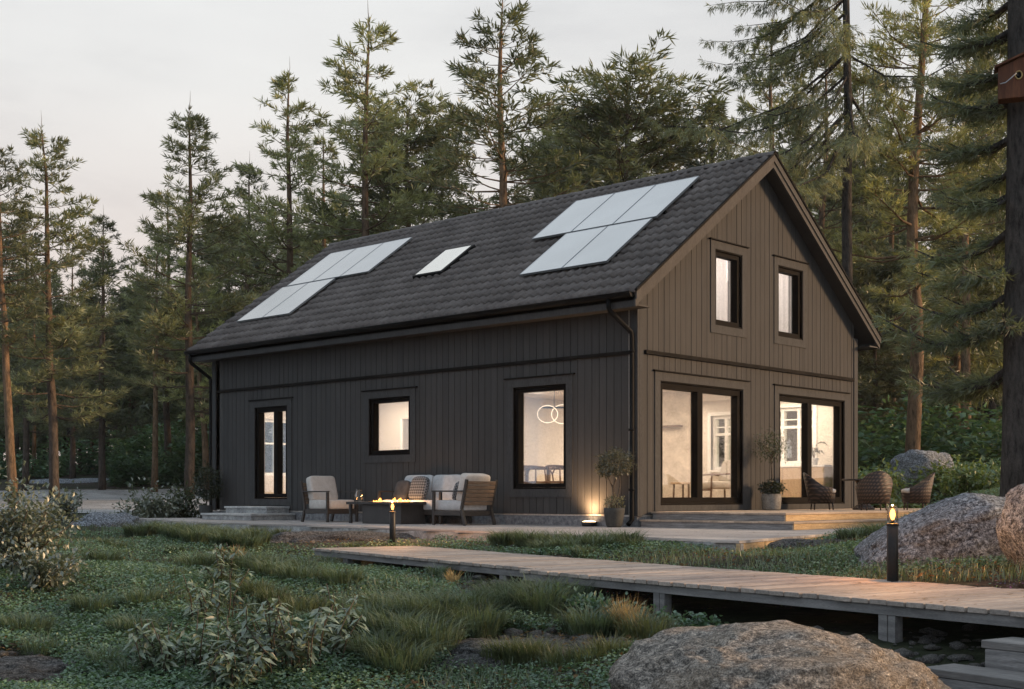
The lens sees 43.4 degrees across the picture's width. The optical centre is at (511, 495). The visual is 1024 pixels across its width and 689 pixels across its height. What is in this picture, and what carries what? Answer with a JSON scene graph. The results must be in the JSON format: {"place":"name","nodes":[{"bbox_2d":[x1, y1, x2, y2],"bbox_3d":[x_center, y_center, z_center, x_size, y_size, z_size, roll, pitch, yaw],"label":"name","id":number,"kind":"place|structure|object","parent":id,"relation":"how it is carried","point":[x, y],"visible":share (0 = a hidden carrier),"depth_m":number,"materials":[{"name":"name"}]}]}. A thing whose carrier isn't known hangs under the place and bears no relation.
{"place":"outdoors","nodes":[
{"label":"outdoors","id":0,"kind":"place"},
{"bbox_2d":[139,517,855,553],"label":"patio","id":1,"kind":"structure","parent":0,"point":[729,539],"depth_m":19.84,"materials":[{"name":"concrete"}]},
{"bbox_2d":[191,460,223,518],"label":"potted plant","id":2,"kind":"object","parent":1,"relation":"on","point":[205,494],"visible":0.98,"depth_m":29.12,"materials":[{"name":"green plant"}]},
{"bbox_2d":[200,506,294,519],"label":"door steps","id":3,"kind":"structure","parent":1,"relation":"on","point":[257,513],"depth_m":27.47,"materials":[{"name":"concrete"}]},
{"bbox_2d":[300,476,358,521],"bbox_3d":[-3.644,0.066,25.605,0.883,0.925,0.804,0,0,43],"label":"armchair","id":4,"kind":"object","parent":1,"relation":"on","point":[321,497],"visible":0.96,"depth_m":25.53,"materials":[{"name":"fabric"}]},
{"bbox_2d":[346,498,425,523],"bbox_3d":[-2.317,0.275,23.990,1.540,0.492,0.740,0,0,43],"label":"fire table","id":5,"kind":"object","parent":1,"relation":"on","point":[378,511],"visible":0.9,"depth_m":23.64,"materials":[{"name":"stone"}]},
{"bbox_2d":[377,474,471,523],"bbox_3d":[-1.642,0.066,24.321,1.754,0.925,0.883,0,0,43],"label":"sofa","id":6,"kind":"object","parent":1,"relation":"on","point":[443,482],"visible":0.3,"depth_m":24.15,"materials":[{"name":"fabric"}]},
{"bbox_2d":[432,473,497,525],"bbox_3d":[-0.839,0.066,22.890,0.883,0.925,0.804,0,0,43],"label":"armchair","id":7,"kind":"object","parent":1,"relation":"on","point":[474,491],"visible":1,"depth_m":22.65,"materials":[{"name":"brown wood"}]},
{"bbox_2d":[593,446,637,526],"bbox_3d":[1.681,-0.148,21.175,0.765,1.338,0.739,0,0,17],"label":"potted plant","id":8,"kind":"object","parent":1,"relation":"on","point":[614,517],"visible":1,"depth_m":21.11,"materials":[{"name":"green plant"}]},
{"bbox_2d":[639,508,921,529],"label":"wooden deck","id":9,"kind":"structure","parent":1,"relation":"on","point":[793,519],"depth_m":20.71,"materials":[{"name":"brown wood"}]},
{"bbox_2d":[746,426,795,509],"bbox_3d":[4.803,-0.518,23.757,0.815,1.574,0.921,0,0,43],"label":"potted plant","id":10,"kind":"object","parent":9,"relation":"on","point":[770,499],"visible":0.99,"depth_m":23.65,"materials":[{"name":"green plant"}]},
{"bbox_2d":[803,473,835,509],"bbox_3d":[5.865,-0.086,24.558,0.610,0.713,0.660,0,0,3],"label":"wicker chair","id":11,"kind":"object","parent":9,"relation":"on","point":[817,492],"visible":1,"depth_m":24.32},
{"bbox_2d":[855,471,892,510],"bbox_3d":[6.553,-0.086,23.243,0.660,0.713,0.610,0,0,0],"label":"wicker chair","id":12,"kind":"object","parent":9,"relation":"on","point":[874,487],"visible":0.98,"depth_m":23.04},
{"bbox_2d":[901,472,934,509],"bbox_3d":[7.694,-0.086,24.356,0.610,0.713,0.659,0,0,8],"label":"wicker chair","id":13,"kind":"object","parent":9,"relation":"on","point":[919,492],"visible":0.97,"depth_m":24.11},
{"bbox_2d":[0,0,1006,462],"label":"sky","id":14,"kind":"structure","parent":0,"point":[107,76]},
{"bbox_2d":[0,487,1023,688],"bbox_3d":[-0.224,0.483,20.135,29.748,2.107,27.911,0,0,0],"label":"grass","id":15,"kind":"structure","parent":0,"point":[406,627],"depth_m":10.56,"materials":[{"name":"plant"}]},
{"bbox_2d":[0,458,1023,688],"bbox_3d":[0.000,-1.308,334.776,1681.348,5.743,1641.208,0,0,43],"label":"ground","id":16,"kind":"structure","parent":0,"point":[840,622],"depth_m":10.57,"materials":[{"name":"plant"}]},
{"bbox_2d":[0,183,46,436],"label":"pine tree","id":17,"kind":"object","parent":16,"relation":"on","point":[14,359],"visible":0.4,"depth_m":49.90,"materials":[{"name":"green plant"}]},
{"bbox_2d":[0,144,73,503],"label":"pine tree","id":18,"kind":"object","parent":16,"relation":"on","point":[19,223],"visible":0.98,"depth_m":40.89,"materials":[{"name":"green plant"}]},
{"bbox_2d":[0,229,80,490],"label":"pine tree","id":19,"kind":"object","parent":16,"relation":"on","point":[26,430],"visible":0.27,"depth_m":61.96,"materials":[{"name":"green plant"}]},
{"bbox_2d":[0,655,87,687],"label":"rock outcrop","id":20,"kind":"object","parent":16,"relation":"on","point":[27,668],"visible":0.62,"depth_m":8.77,"materials":[{"name":"stone"}]},
{"bbox_2d":[0,460,95,578],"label":"leafy bush","id":21,"kind":"object","parent":16,"relation":"on","point":[18,526],"visible":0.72,"depth_m":13.12,"materials":[{"name":"green plant"}]},
{"bbox_2d":[0,531,97,595],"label":"leafy bush","id":22,"kind":"object","parent":16,"relation":"on","point":[48,576],"visible":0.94,"depth_m":12.10,"materials":[{"name":"green plant"}]},
{"bbox_2d":[42,480,88,519],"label":"leafy bush","id":23,"kind":"object","parent":16,"relation":"on","point":[70,507],"visible":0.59,"depth_m":28.40,"materials":[{"name":"green plant"}]},
{"bbox_2d":[0,116,133,501],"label":"pine tree","id":24,"kind":"object","parent":16,"relation":"on","point":[52,339],"visible":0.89,"depth_m":42.90,"materials":[{"name":"green plant"}]},
{"bbox_2d":[21,253,116,478],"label":"pine tree","id":25,"kind":"object","parent":16,"relation":"on","point":[72,471],"visible":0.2,"depth_m":69.88,"materials":[{"name":"green plant"}]},
{"bbox_2d":[41,208,165,489],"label":"pine tree","id":26,"kind":"object","parent":16,"relation":"on","point":[100,269],"visible":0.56,"depth_m":61.83,"materials":[{"name":"green plant"}]},
{"bbox_2d":[78,245,130,459],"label":"forest pine","id":27,"kind":"object","parent":16,"relation":"on","point":[108,254],"visible":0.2,"depth_m":75.88,"materials":[{"name":"green plant"}]},
{"bbox_2d":[0,488,213,516],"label":"gravel yard","id":28,"kind":"structure","parent":16,"relation":"on","point":[100,500],"depth_m":50.77,"materials":[{"name":"gravel"}]},
{"bbox_2d":[70,512,143,527],"bbox_3d":[-8.278,0.796,26.485,1.738,0.914,0.879,0,0,0],"label":"rock outcrop","id":29,"kind":"object","parent":16,"relation":"on","point":[100,519],"visible":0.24,"depth_m":26.27,"materials":[{"name":"grey stone"}]},
{"bbox_2d":[111,477,192,517],"bbox_3d":[-8.508,0.290,30.532,2.431,1.491,1.689,0,0,43],"label":"leafy bush","id":30,"kind":"object","parent":16,"relation":"on","point":[147,508],"visible":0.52,"depth_m":30.29,"materials":[{"name":"green plant"}]},
{"bbox_2d":[113,243,195,491],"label":"pine tree","id":31,"kind":"object","parent":16,"relation":"on","point":[154,471],"visible":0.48,"depth_m":59.88,"materials":[{"name":"green plant"}]},
{"bbox_2d":[108,181,209,463],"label":"pine tree","id":32,"kind":"object","parent":16,"relation":"on","point":[167,425],"visible":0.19,"depth_m":67.80,"materials":[{"name":"green plant"}]},
{"bbox_2d":[118,609,236,678],"bbox_3d":[-2.284,1.051,9.043,0.769,0.477,0.851,0,0,9],"label":"broadleaf shrub","id":33,"kind":"object","parent":16,"relation":"on","point":[163,652],"visible":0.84,"depth_m":8.88,"materials":[{"name":"green plant"}]},
{"bbox_2d":[149,476,205,517],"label":"leafy bush","id":34,"kind":"object","parent":16,"relation":"on","point":[191,507],"visible":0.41,"depth_m":30.59,"materials":[{"name":"green plant"}]},
{"bbox_2d":[99,103,270,497],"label":"pine tree","id":35,"kind":"object","parent":16,"relation":"on","point":[221,306],"visible":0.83,"depth_m":45.76,"materials":[{"name":"green plant"}]},
{"bbox_2d":[156,250,225,489],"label":"pine tree","id":36,"kind":"object","parent":16,"relation":"on","point":[202,416],"visible":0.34,"depth_m":57.87,"materials":[{"name":"green plant"}]},
{"bbox_2d":[174,569,252,621],"bbox_3d":[-2.483,0.859,10.588,0.600,0.506,0.627,0,0,43],"label":"broadleaf shrub","id":37,"kind":"object","parent":16,"relation":"on","point":[191,608],"visible":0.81,"depth_m":10.52,"materials":[{"name":"green plant"}]},
{"bbox_2d":[198,542,243,582],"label":"broadleaf shrub","id":38,"kind":"object","parent":16,"relation":"on","point":[229,558],"visible":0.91,"depth_m":12.60,"materials":[{"name":"green plant"}]},
{"bbox_2d":[150,213,293,428],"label":"pine tree","id":39,"kind":"object","parent":16,"relation":"on","point":[207,260],"visible":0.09,"depth_m":64.99,"materials":[{"name":"green plant"}]},
{"bbox_2d":[198,647,275,688],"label":"broadleaf shrub","id":40,"kind":"object","parent":16,"relation":"on","point":[231,675],"visible":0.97,"depth_m":8.18,"materials":[{"name":"green plant"}]},
{"bbox_2d":[182,160,301,429],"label":"pine tree","id":41,"kind":"object","parent":16,"relation":"on","point":[253,177],"visible":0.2,"depth_m":59.79,"materials":[{"name":"green plant"}]},
{"bbox_2d":[200,56,355,472],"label":"pine tree","id":42,"kind":"object","parent":16,"relation":"on","point":[281,84],"visible":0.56,"depth_m":51.40,"materials":[{"name":"green plant"}]},
{"bbox_2d":[217,596,369,681],"bbox_3d":[-1.466,0.969,8.778,1.001,0.542,1.084,0,0,43],"label":"broadleaf shrub","id":43,"kind":"object","parent":16,"relation":"on","point":[294,646],"visible":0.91,"depth_m":8.56,"materials":[{"name":"green plant"}]},
{"bbox_2d":[270,133,359,262],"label":"pine tree","id":44,"kind":"object","parent":16,"relation":"on","point":[330,149],"visible":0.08,"depth_m":65.77,"materials":[{"name":"green plant"}]},
{"bbox_2d":[295,584,371,645],"bbox_3d":[-1.283,0.906,9.418,0.483,0.510,0.559,0,0,43],"label":"broadleaf shrub","id":45,"kind":"object","parent":16,"relation":"on","point":[336,610],"visible":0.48,"depth_m":9.39,"materials":[{"name":"green plant"}]},
{"bbox_2d":[270,531,416,543],"bbox_3d":[-2.794,0.867,20.312,3.115,0.628,1.438,0,0,0],"label":"rock outcrop","id":46,"kind":"object","parent":16,"relation":"on","point":[297,536],"visible":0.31,"depth_m":19.86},
{"bbox_2d":[271,13,457,253],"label":"pine tree","id":47,"kind":"object","parent":16,"relation":"on","point":[400,217],"visible":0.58,"depth_m":49.58,"materials":[{"name":"green plant"}]},
{"bbox_2d":[269,78,510,265],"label":"pine tree","id":48,"kind":"object","parent":16,"relation":"on","point":[418,143],"visible":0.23,"depth_m":56.36,"materials":[{"name":"green plant"}]},
{"bbox_2d":[210,544,654,671],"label":"dry grass","id":49,"kind":"structure","parent":16,"relation":"on","point":[450,578],"depth_m":9.60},
{"bbox_2d":[212,523,690,671],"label":"olive grass","id":50,"kind":"structure","parent":16,"relation":"on","point":[643,627],"depth_m":8.80,"materials":[{"name":"plant"}]},
{"bbox_2d":[312,546,666,582],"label":"boardwalk","id":51,"kind":"structure","parent":16,"relation":"on","point":[500,564],"depth_m":14.32,"materials":[{"name":"wood"}]},
{"bbox_2d":[0,538,984,688],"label":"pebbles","id":52,"kind":"object","parent":16,"relation":"on","point":[930,638],"visible":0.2,"depth_m":8.77,"materials":[{"name":"stone"}]},
{"bbox_2d":[390,0,604,218],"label":"pine tree","id":53,"kind":"object","parent":16,"relation":"on","point":[481,75],"visible":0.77,"depth_m":45.44,"materials":[{"name":"green plant"}]},
{"bbox_2d":[0,375,1001,486],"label":"undergrowth","id":54,"kind":"object","parent":16,"relation":"on","point":[123,461],"visible":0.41,"depth_m":51.55,"materials":[{"name":"green plant"}]},
{"bbox_2d":[0,157,1005,466],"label":"deep forest","id":55,"kind":"object","parent":16,"relation":"on","point":[144,407],"visible":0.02,"depth_m":79.44,"materials":[{"name":"plant"}]},
{"bbox_2d":[435,638,573,672],"bbox_3d":[0.288,1.171,9.059,1.803,0.318,1.100,0,0,0],"label":"rock outcrop","id":56,"kind":"object","parent":16,"relation":"on","point":[462,650],"visible":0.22,"depth_m":8.77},
{"bbox_2d":[0,494,1019,688],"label":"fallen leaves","id":57,"kind":"object","parent":16,"relation":"on","point":[560,667],"visible":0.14,"depth_m":10.38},
{"bbox_2d":[0,487,1020,688],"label":"clover","id":58,"kind":"object","parent":16,"relation":"on","point":[181,678],"visible":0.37,"depth_m":10.70,"materials":[{"name":"green plant"}]},
{"bbox_2d":[184,151,881,541],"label":"house","id":59,"kind":"structure","parent":16,"relation":"on","point":[662,343],"depth_m":24.69,"materials":[{"name":"black paint"}]},
{"bbox_2d":[248,397,292,505],"bbox_3d":[-5.230,-0.956,28.319,1.590,2.342,0.282,0,0,43],"label":"glazed door","id":60,"kind":"structure","parent":59,"relation":"in","point":[257,495],"depth_m":28.25,"materials":[{"name":"black glass"}]},
{"bbox_2d":[237,283,306,322],"bbox_3d":[-5.543,-4.471,29.810,0.970,0.973,1.329,0,0,43],"label":"solar panel","id":61,"kind":"object","parent":59,"relation":"attached to","point":[270,303],"visible":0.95,"depth_m":29.76,"materials":[{"name":"grey glass"}]},
{"bbox_2d":[262,278,335,318],"bbox_3d":[-4.822,-4.471,29.140,0.970,0.973,1.329,0,0,43],"label":"solar panel","id":62,"kind":"object","parent":59,"relation":"on","point":[298,298],"visible":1,"depth_m":29.05,"materials":[{"name":"grey glass"}]},
{"bbox_2d":[287,248,355,285],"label":"solar panel","id":63,"kind":"object","parent":59,"relation":"attached to","point":[321,267],"visible":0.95,"depth_m":30.69,"materials":[{"name":"grey glass"}]},
{"bbox_2d":[313,243,382,281],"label":"solar panel","id":64,"kind":"object","parent":59,"relation":"attached to","point":[346,263],"visible":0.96,"depth_m":30.01,"materials":[{"name":"grey glass"}]},
{"bbox_2d":[340,237,412,277],"bbox_3d":[-3.092,-5.444,29.379,0.970,0.991,1.354,0,0,43],"label":"solar panel","id":65,"kind":"object","parent":59,"relation":"attached to","point":[376,257],"visible":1,"depth_m":29.30,"materials":[{"name":"grey glass"}]},
{"bbox_2d":[361,386,417,462],"bbox_3d":[-2.376,-1.391,25.668,1.640,1.472,0.282,0,0,43],"label":"window","id":66,"kind":"structure","parent":59,"relation":"in","point":[372,398],"depth_m":25.71,"materials":[{"name":"black glass"}]},
{"bbox_2d":[503,373,574,497],"bbox_3d":[0.551,-1.046,22.949,1.670,2.162,0.282,0,0,43],"label":"window","id":67,"kind":"structure","parent":59,"relation":"in","point":[516,487],"depth_m":23.04,"materials":[{"name":"black glass"}]},
{"bbox_2d":[519,226,606,275],"bbox_3d":[0.970,-4.544,23.899,1.020,0.991,1.354,0,0,43],"label":"solar panel","id":68,"kind":"object","parent":59,"relation":"attached to","point":[561,252],"visible":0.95,"depth_m":23.84,"materials":[{"name":"grey glass"}]},
{"bbox_2d":[532,193,613,239],"bbox_3d":[1.231,-5.542,25.547,1.000,1.013,1.384,0,0,43],"label":"solar panel","id":69,"kind":"object","parent":59,"relation":"attached to","point":[574,215],"visible":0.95,"depth_m":25.49,"materials":[{"name":"grey glass"}]},
{"bbox_2d":[562,218,652,269],"bbox_3d":[1.728,-4.544,23.195,1.020,0.991,1.354,0,0,43],"label":"solar panel","id":70,"kind":"object","parent":59,"relation":"attached to","point":[607,244],"visible":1,"depth_m":23.12,"materials":[{"name":"grey glass"}]},
{"bbox_2d":[571,185,654,231],"bbox_3d":[1.975,-5.542,24.856,1.000,1.013,1.384,0,0,43],"label":"solar panel","id":71,"kind":"object","parent":59,"relation":"attached to","point":[613,208],"visible":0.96,"depth_m":24.82,"materials":[{"name":"grey glass"}]},
{"bbox_2d":[613,176,699,224],"bbox_3d":[2.718,-5.542,24.165,1.000,1.013,1.384,0,0,43],"label":"solar panel","id":72,"kind":"object","parent":59,"relation":"attached to","point":[656,200],"visible":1,"depth_m":24.10,"materials":[{"name":"grey glass"}]},
{"bbox_2d":[653,369,750,510],"bbox_3d":[3.315,-0.931,22.852,0.282,2.392,2.970,0,0,43],"label":"glazed door","id":73,"kind":"structure","parent":59,"relation":"in","point":[722,386],"depth_m":22.80,"materials":[{"name":"black glass"}]},
{"bbox_2d":[707,412,729,473],"bbox_3d":[4.809,-1.185,28.884,0.860,1.380,0.250,0,0,43],"label":"window","id":74,"kind":"structure","parent":59,"relation":"in","point":[716,415],"depth_m":29.06,"materials":[{"name":"white paint"}]},
{"bbox_2d":[709,237,749,337],"bbox_3d":[3.867,-3.756,23.446,0.282,1.682,1.260,0,0,43],"label":"window","id":75,"kind":"structure","parent":59,"relation":"in","point":[734,253],"depth_m":23.64,"materials":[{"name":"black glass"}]},
{"bbox_2d":[772,254,808,347],"bbox_3d":[5.330,-3.746,25.021,0.282,1.682,1.300,0,0,43],"label":"window","id":76,"kind":"structure","parent":59,"relation":"in","point":[793,268],"depth_m":25.22,"materials":[{"name":"brown glass"}]},
{"bbox_2d":[780,403,816,464],"bbox_3d":[6.018,-1.285,27.761,1.360,1.380,0.250,0,0,43],"label":"window","id":77,"kind":"structure","parent":59,"relation":"in","point":[784,408],"depth_m":27.65,"materials":[{"name":"white paint"}]},
{"bbox_2d":[780,465,832,496],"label":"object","id":78,"kind":"object","parent":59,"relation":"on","point":[790,476],"visible":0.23,"depth_m":26.94,"materials":[{"name":"white wood"}]},
{"bbox_2d":[773,384,850,508],"bbox_3d":[5.909,-0.931,25.644,0.282,2.392,2.970,0,0,43],"label":"glazed door","id":79,"kind":"structure","parent":59,"relation":"in","point":[808,397],"depth_m":25.61,"materials":[{"name":"black glass"}]},
{"bbox_2d":[491,105,681,199],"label":"pine tree","id":80,"kind":"object","parent":16,"relation":"on","point":[550,136],"visible":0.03,"depth_m":59.39,"materials":[{"name":"green plant"}]},
{"bbox_2d":[562,590,612,616],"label":"weed","id":81,"kind":"object","parent":16,"relation":"on","point":[581,605],"visible":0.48,"depth_m":10.14,"materials":[{"name":"green plant"}]},
{"bbox_2d":[477,28,740,210],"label":"pine tree","id":82,"kind":"object","parent":16,"relation":"on","point":[605,150],"visible":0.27,"depth_m":50.46,"materials":[{"name":"green plant"}]},
{"bbox_2d":[674,611,728,626],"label":"weed","id":83,"kind":"object","parent":16,"relation":"on","point":[696,622],"visible":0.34,"depth_m":9.48,"materials":[{"name":"green plant"}]},
{"bbox_2d":[681,96,796,464],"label":"spruce tree","id":84,"kind":"object","parent":16,"relation":"on","point":[701,150],"visible":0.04,"depth_m":49.76,"materials":[{"name":"green plant"}]},
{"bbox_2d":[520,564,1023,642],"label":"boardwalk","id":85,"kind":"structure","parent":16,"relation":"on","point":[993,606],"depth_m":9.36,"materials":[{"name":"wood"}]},
{"bbox_2d":[608,620,951,688],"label":"boulder","id":86,"kind":"object","parent":16,"relation":"on","point":[780,654],"visible":1,"depth_m":6.37,"materials":[{"name":"stone"}]},
{"bbox_2d":[699,6,865,256],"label":"pine tree","id":87,"kind":"object","parent":16,"relation":"on","point":[767,97],"visible":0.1,"depth_m":51.98,"materials":[{"name":"green plant"}]},
{"bbox_2d":[638,0,982,283],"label":"spruce tree","id":88,"kind":"object","parent":16,"relation":"on","point":[814,109],"visible":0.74,"depth_m":30.92,"materials":[{"name":"green plant"}]},
{"bbox_2d":[766,46,905,393],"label":"pine tree","id":89,"kind":"object","parent":16,"relation":"on","point":[823,211],"visible":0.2,"depth_m":45.57,"materials":[{"name":"green plant"}]},
{"bbox_2d":[809,61,941,429],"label":"pine tree","id":90,"kind":"object","parent":16,"relation":"on","point":[854,88],"visible":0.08,"depth_m":54.57,"materials":[{"name":"green plant"}]},
{"bbox_2d":[826,94,950,412],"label":"pine tree","id":91,"kind":"object","parent":16,"relation":"on","point":[891,239],"visible":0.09,"depth_m":59.44,"materials":[{"name":"green plant"}]},
{"bbox_2d":[886,505,898,581],"bbox_3d":[3.013,0.549,10.180,0.098,0.951,0.098,0,0,43],"label":"bollard lamp","id":92,"kind":"object","parent":16,"relation":"on","point":[892,550],"visible":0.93,"depth_m":10.14,"materials":[{"name":"black metal"}]},
{"bbox_2d":[853,241,939,445],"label":"pine tree","id":93,"kind":"object","parent":16,"relation":"on","point":[875,397],"visible":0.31,"depth_m":47.23,"materials":[{"name":"green plant"}]},
{"bbox_2d":[815,0,1006,451],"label":"pine tree","id":94,"kind":"object","parent":16,"relation":"on","point":[911,225],"visible":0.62,"depth_m":31.85,"materials":[{"name":"green plant"}]},
{"bbox_2d":[890,449,954,487],"bbox_3d":[10.165,-0.618,32.008,1.536,1.032,1.274,0,0,0],"label":"boulder","id":95,"kind":"object","parent":16,"relation":"on","point":[912,459],"visible":0.47,"depth_m":31.48,"materials":[{"name":"grey stone"}]},
{"bbox_2d":[853,493,1007,571],"bbox_3d":[4.231,0.524,12.099,2.021,1.106,1.596,0,0,0],"label":"boulder","id":96,"kind":"object","parent":16,"relation":"on","point":[956,526],"visible":0.34,"depth_m":11.51,"materials":[{"name":"grey stone"}]},
{"bbox_2d":[909,451,976,499],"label":"green bush","id":97,"kind":"object","parent":16,"relation":"on","point":[939,471],"visible":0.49,"depth_m":30.36,"materials":[{"name":"green plant"}]},
{"bbox_2d":[882,23,1006,438],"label":"spruce tree","id":98,"kind":"object","parent":16,"relation":"on","point":[993,404],"visible":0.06,"depth_m":54.77,"materials":[{"name":"green plant"}]},
{"bbox_2d":[869,0,1023,496],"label":"spruce tree","id":99,"kind":"object","parent":16,"relation":"on","point":[1006,382],"visible":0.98,"depth_m":15.16,"materials":[{"name":"green plant"}]},
{"bbox_2d":[994,52,1023,103],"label":"birdhouse","id":100,"kind":"object","parent":99,"relation":"attached to","point":[1010,71],"visible":1,"depth_m":14.57,"materials":[{"name":"brown wood"}]},
{"bbox_2d":[889,53,1006,448],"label":"pine tree","id":101,"kind":"object","parent":16,"relation":"on","point":[965,364],"visible":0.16,"depth_m":46.87,"materials":[{"name":"green plant"}]},
{"bbox_2d":[892,171,1004,434],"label":"pine tree","id":102,"kind":"object","parent":16,"relation":"on","point":[957,360],"visible":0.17,"depth_m":49.88,"materials":[{"name":"green plant"}]},
{"bbox_2d":[932,444,1000,499],"bbox_3d":[10.475,-0.374,29.017,2.083,1.643,1.445,0,0,43],"label":"green bush","id":103,"kind":"object","parent":16,"relation":"on","point":[961,483],"visible":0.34,"depth_m":29.00,"materials":[{"name":"green plant"}]},
{"bbox_2d":[940,46,1006,379],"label":"pine tree","id":104,"kind":"object","parent":16,"relation":"on","point":[991,291],"visible":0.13,"depth_m":48.49,"materials":[{"name":"green plant"}]},
{"bbox_2d":[927,637,1023,688],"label":"wooden stairs","id":105,"kind":"structure","parent":16,"relation":"on","point":[1003,668],"depth_m":7.12,"materials":[{"name":"grey wood"}]},
{"bbox_2d":[969,453,1000,492],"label":"green bush","id":106,"kind":"object","parent":16,"relation":"on","point":[984,484],"visible":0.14,"depth_m":27.89,"materials":[{"name":"green plant"}]},
{"bbox_2d":[996,483,1023,566],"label":"boulder","id":107,"kind":"object","parent":16,"relation":"on","point":[1010,528],"visible":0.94,"depth_m":10.20,"materials":[{"name":"grey stone"}]},
{"bbox_2d":[703,460,729,496],"bbox_3d":[4.261,-0.277,26.582,0.704,0.921,0.741,0,0,-17],"label":"lounge chair","id":108,"kind":"object","parent":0,"point":[723,482],"visible":0.59,"depth_m":26.39,"materials":[{"name":"fabric"}]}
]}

